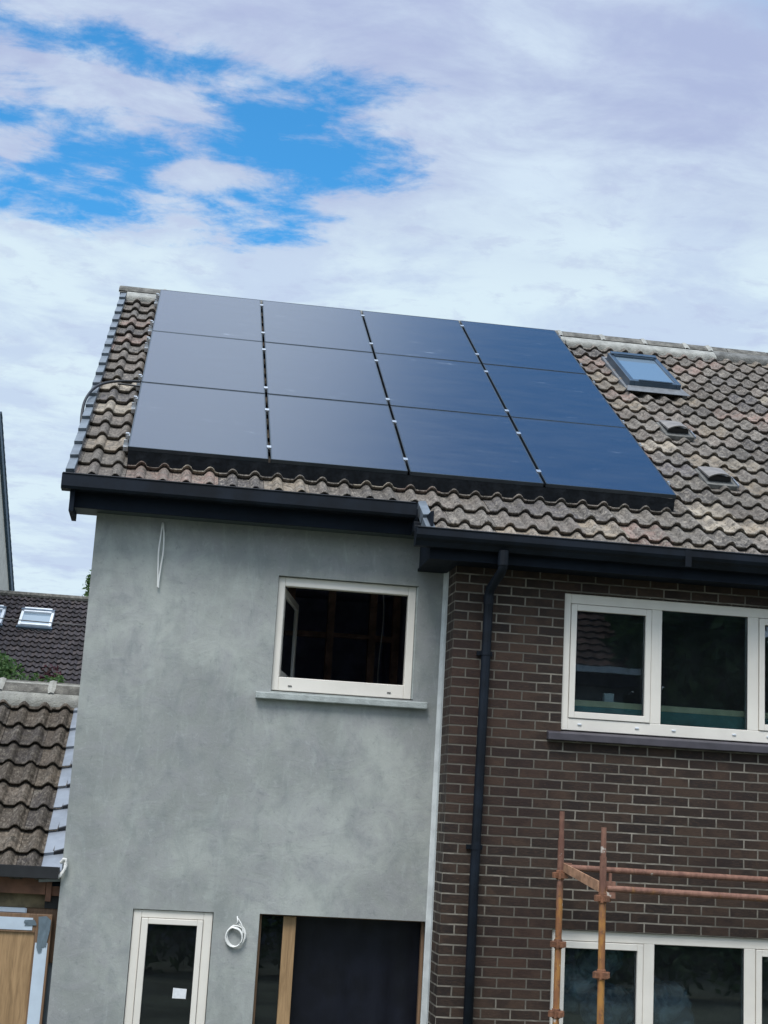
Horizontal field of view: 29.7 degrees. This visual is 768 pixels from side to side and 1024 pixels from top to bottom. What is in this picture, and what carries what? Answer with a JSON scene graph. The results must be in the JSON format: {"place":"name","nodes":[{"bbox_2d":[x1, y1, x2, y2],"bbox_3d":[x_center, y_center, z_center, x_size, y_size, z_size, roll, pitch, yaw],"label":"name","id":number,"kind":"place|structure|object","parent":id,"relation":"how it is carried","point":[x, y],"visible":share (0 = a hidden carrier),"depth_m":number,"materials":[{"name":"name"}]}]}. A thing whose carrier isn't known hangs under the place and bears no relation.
{"place":"outdoors","nodes":[
{"label":"outdoors","id":0,"kind":"place"},
{"bbox_2d":[0,411,14,590],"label":"house","id":1,"kind":"structure","parent":0,"point":[6,573],"depth_m":55.07,"materials":[{"name":"white paint"}]},
{"bbox_2d":[0,590,88,683],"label":"house","id":2,"kind":"structure","parent":0,"point":[33,647],"depth_m":46.06,"materials":[{"name":"tile"}]},
{"bbox_2d":[0,605,5,627],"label":"roof window","id":3,"kind":"structure","parent":2,"relation":"in","point":[2,608],"depth_m":46.65,"materials":[{"name":"clear glass"}]},
{"bbox_2d":[16,607,54,630],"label":"roof window","id":4,"kind":"structure","parent":2,"relation":"in","point":[28,613],"depth_m":46.58,"materials":[{"name":"clear glass"}]},
{"bbox_2d":[0,0,767,595],"label":"sky","id":5,"kind":"structure","parent":0,"point":[596,167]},
{"bbox_3d":[2.133,4.790,11.514,1.950,1.220,0.740,5,-12,-8],"label":"insulation stack","id":6,"kind":"object","parent":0,"visible":0},
{"bbox_2d":[563,955,605,1014],"bbox_3d":[1.472,3.752,11.508,0.581,0.458,0.384,5,-12,-8],"label":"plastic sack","id":7,"kind":"object","parent":6,"relation":"on","point":[579,982],"visible":0.36,"depth_m":11.37,"materials":[{"name":"plastic"}]},
{"bbox_2d":[574,941,623,978],"bbox_3d":[1.711,3.542,11.514,0.415,0.335,0.270,5,-12,-8],"label":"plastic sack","id":8,"kind":"object","parent":7,"relation":"on","point":[587,960],"visible":0.53,"depth_m":11.42,"materials":[{"name":"plastic"}]},
{"bbox_2d":[579,982,633,1023],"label":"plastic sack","id":9,"kind":"object","parent":6,"relation":"on","point":[618,1004],"visible":0.85,"depth_m":11.30,"materials":[{"name":"plastic"}]},
{"bbox_2d":[626,977,694,1023],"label":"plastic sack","id":10,"kind":"object","parent":6,"relation":"on","point":[672,1003],"visible":0.59,"depth_m":11.44,"materials":[{"name":"plastic"}]},
{"label":"ground","id":11,"kind":"structure","parent":0,"visible":0},
{"bbox_2d":[0,652,38,680],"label":"shrub","id":12,"kind":"object","parent":11,"relation":"on","point":[7,671],"visible":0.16,"depth_m":24.04,"materials":[{"name":"green plant"}]},
{"bbox_2d":[0,677,79,1023],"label":"side building","id":13,"kind":"structure","parent":11,"relation":"on","point":[38,719],"depth_m":11.96,"materials":[{"name":"tile"}]},
{"bbox_2d":[0,906,52,1023],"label":"door","id":14,"kind":"structure","parent":13,"relation":"attached to","point":[25,938],"depth_m":10.79,"materials":[{"name":"brown wood"}]},
{"bbox_2d":[37,664,61,682],"bbox_3d":[-5.616,5.149,24.572,1.024,5.105,1.004,0,-12,16],"label":"shrub","id":15,"kind":"object","parent":11,"relation":"on","point":[48,671],"visible":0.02,"depth_m":24.96,"materials":[{"name":"green plant"}]},
{"bbox_2d":[31,673,67,682],"bbox_3d":[-5.656,5.008,23.340,1.441,4.874,1.389,5,-12,-8],"label":"shrub","id":16,"kind":"object","parent":11,"relation":"on","point":[59,679],"visible":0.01,"depth_m":23.64,"materials":[{"name":"green plant"}]},
{"bbox_2d":[82,570,90,596],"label":"tree","id":17,"kind":"object","parent":11,"relation":"on","point":[87,582],"visible":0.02,"depth_m":60.52,"materials":[{"name":"green plant"}]},
{"bbox_2d":[47,286,767,1023],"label":"semi detached house","id":18,"kind":"structure","parent":11,"relation":"on","point":[345,752],"depth_m":11.32,"materials":[{"name":"grey cement render"},{"name":"weathered tile"},{"name":"brown brick"}]},
{"bbox_2d":[80,380,141,421],"bbox_3d":[-2.472,-0.867,13.047,0.349,0.883,0.957,-4,-14,32],"label":"cable","id":19,"kind":"object","parent":18,"relation":"attached to","point":[119,382],"visible":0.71,"depth_m":13.27,"materials":[{"name":"black rubber"}]},
{"bbox_2d":[157,522,164,587],"bbox_3d":[-1.771,0.340,11.485,0.049,0.530,0.058,5,-12,-8],"label":"cable","id":20,"kind":"object","parent":18,"relation":"attached to","point":[158,570],"visible":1,"depth_m":11.46,"materials":[{"name":"white plastic"}]},
{"bbox_2d":[225,916,245,947],"bbox_3d":[-1.127,3.191,11.010,0.160,0.233,0.062,5,-12,-8],"label":"cable","id":21,"kind":"object","parent":18,"relation":"attached to","point":[229,944],"visible":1,"depth_m":10.99,"materials":[{"name":"white plastic"}]},
{"bbox_2d":[271,577,418,699],"bbox_3d":[-0.383,1.108,12.111,1.134,0.909,1.063,5,-12,-8],"label":"window","id":22,"kind":"structure","parent":18,"relation":"in","point":[283,668],"depth_m":11.65,"materials":[{"name":"beige plastic"}]},
{"bbox_2d":[154,293,560,337],"bbox_3d":[-0.256,-2.175,16.530,4.680,0.165,0.086,5,-12,-8],"label":"mounting rail","id":23,"kind":"object","parent":18,"relation":"attached to","point":[157,299],"visible":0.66,"depth_m":16.22,"materials":[{"name":"metal"}]},
{"bbox_2d":[148,320,581,366],"bbox_3d":[-0.152,-1.733,15.473,4.680,0.165,0.086,5,-12,-8],"label":"mounting rail","id":24,"kind":"object","parent":18,"relation":"attached to","point":[152,323],"visible":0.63,"depth_m":15.16,"materials":[{"name":"metal"}]},
{"bbox_2d":[152,290,261,341],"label":"solar panel","id":25,"kind":"object","parent":24,"relation":"on","point":[207,315],"visible":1,"depth_m":15.67,"materials":[{"name":"black glass"}]},
{"bbox_2d":[262,300,372,352],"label":"solar panel","id":26,"kind":"object","parent":24,"relation":"attached to","point":[314,326],"visible":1,"depth_m":15.82,"materials":[{"name":"black glass"}]},
{"bbox_2d":[362,311,480,363],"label":"solar panel","id":27,"kind":"object","parent":24,"relation":"attached to","point":[417,336],"visible":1,"depth_m":15.97,"materials":[{"name":"black glass"}]},
{"bbox_2d":[460,320,585,373],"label":"solar panel","id":28,"kind":"object","parent":24,"relation":"attached to","point":[517,346],"visible":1,"depth_m":16.13,"materials":[{"name":"black glass"}]},
{"bbox_2d":[144,337,594,384],"bbox_3d":[-0.095,-1.491,14.895,4.680,0.165,0.086,5,-12,-8],"label":"mounting rail","id":29,"kind":"object","parent":18,"relation":"attached to","point":[148,342],"visible":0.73,"depth_m":14.58,"materials":[{"name":"metal"}]},
{"bbox_2d":[136,374,624,424],"bbox_3d":[0.020,-1.002,13.728,4.680,0.165,0.086,5,-12,-8],"label":"mounting rail","id":30,"kind":"object","parent":18,"relation":"attached to","point":[265,387],"visible":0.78,"depth_m":13.56,"materials":[{"name":"metal"}]},
{"bbox_2d":[141,331,264,393],"bbox_3d":[-1.742,-1.465,14.140,1.134,0.035,1.718,5,22,-8],"label":"solar panel","id":31,"kind":"object","parent":30,"relation":"attached to","point":[199,361],"visible":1,"depth_m":14.06,"materials":[{"name":"black glass"}]},
{"bbox_2d":[264,342,387,404],"bbox_3d":[-0.601,-1.367,14.294,1.134,0.035,1.718,5,22,-8],"label":"solar panel","id":32,"kind":"object","parent":30,"relation":"attached to","point":[321,373],"visible":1,"depth_m":14.21,"materials":[{"name":"black glass"}]},
{"bbox_2d":[375,353,508,416],"bbox_3d":[0.541,-1.270,14.447,1.134,0.036,1.718,5,22,-8],"label":"solar panel","id":33,"kind":"object","parent":30,"relation":"attached to","point":[435,384],"visible":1,"depth_m":14.37,"materials":[{"name":"black glass"}]},
{"bbox_2d":[483,364,625,427],"bbox_3d":[1.683,-1.172,14.601,1.134,0.036,1.718,5,22,-8],"label":"solar panel","id":34,"kind":"object","parent":30,"relation":"attached to","point":[537,394],"visible":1,"depth_m":14.53,"materials":[{"name":"black glass"}]},
{"bbox_2d":[131,396,641,447],"bbox_3d":[0.079,-0.754,13.136,4.680,0.165,0.086,5,-12,-8],"label":"mounting rail","id":35,"kind":"object","parent":18,"relation":"attached to","point":[134,404],"visible":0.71,"depth_m":12.89,"materials":[{"name":"metal"}]},
{"bbox_2d":[128,382,267,462],"bbox_3d":[-1.585,-0.796,12.546,1.134,0.035,1.718,5,22,-8],"label":"solar panel","id":36,"kind":"object","parent":35,"relation":"attached to","point":[197,421],"visible":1,"depth_m":12.42,"materials":[{"name":"black glass"}]},
{"bbox_2d":[267,394,407,474],"bbox_3d":[-0.443,-0.699,12.699,1.134,0.036,1.718,5,22,-8],"label":"solar panel","id":37,"kind":"object","parent":35,"relation":"attached to","point":[322,433],"visible":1,"depth_m":12.57,"materials":[{"name":"black glass"}]},
{"bbox_2d":[390,406,543,486],"bbox_3d":[0.698,-0.602,12.853,1.134,0.036,1.718,5,22,-8],"label":"solar panel","id":38,"kind":"object","parent":35,"relation":"attached to","point":[461,446],"visible":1,"depth_m":12.73,"materials":[{"name":"black glass"}]},
{"bbox_2d":[511,417,675,498],"bbox_3d":[1.840,-0.506,13.006,1.134,0.036,1.718,5,22,-8],"label":"solar panel","id":39,"kind":"object","parent":35,"relation":"attached to","point":[587,457],"visible":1,"depth_m":12.88,"materials":[{"name":"black glass"}]},
{"bbox_2d":[123,432,669,485],"bbox_3d":[0.167,-0.381,12.245,4.680,0.165,0.086,5,-12,-8],"label":"mounting rail","id":40,"kind":"object","parent":18,"relation":"attached to","point":[126,442],"visible":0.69,"depth_m":11.94,"materials":[{"name":"metal"}]},
{"bbox_2d":[127,450,674,511],"bbox_3d":[0.198,-0.246,11.999,4.592,0.116,0.046,5,-12,-8],"label":"bird mesh","id":41,"kind":"object","parent":18,"relation":"on","point":[308,473],"visible":1,"depth_m":11.98,"materials":[{"name":"black metal"}]},
{"bbox_2d":[601,351,689,398],"bbox_3d":[2.878,-1.517,16.086,0.704,0.753,1.110,5,-12,-8],"label":"roof window","id":42,"kind":"structure","parent":18,"relation":"in","point":[638,372],"depth_m":15.93,"materials":[{"name":"glass"}]},
{"bbox_2d":[549,929,767,1023],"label":"window","id":43,"kind":"structure","parent":18,"relation":"in","point":[753,950],"depth_m":11.06,"materials":[{"name":"beige plastic"}]},
{"bbox_2d":[561,593,767,743],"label":"window","id":44,"kind":"structure","parent":18,"relation":"in","point":[755,730],"depth_m":11.51,"materials":[{"name":"beige plastic"}]},
{"bbox_2d":[548,811,767,1023],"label":"scaffold","id":45,"kind":"object","parent":11,"relation":"on","point":[605,889],"visible":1,"depth_m":10.44,"materials":[{"name":"metal"}]},
{"bbox_3d":[-16.264,4.376,28.678,0.266,7.100,0.800,5,-12,-8],"label":"utility pole","id":46,"kind":"object","parent":11,"relation":"on","visible":0},
{"bbox_2d":[0,618,85,625],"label":"overhead wire","id":47,"kind":"object","parent":46,"relation":"attached to","point":[42,622],"visible":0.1,"depth_m":30.46,"materials":[{"name":"black rubber"}]}
]}

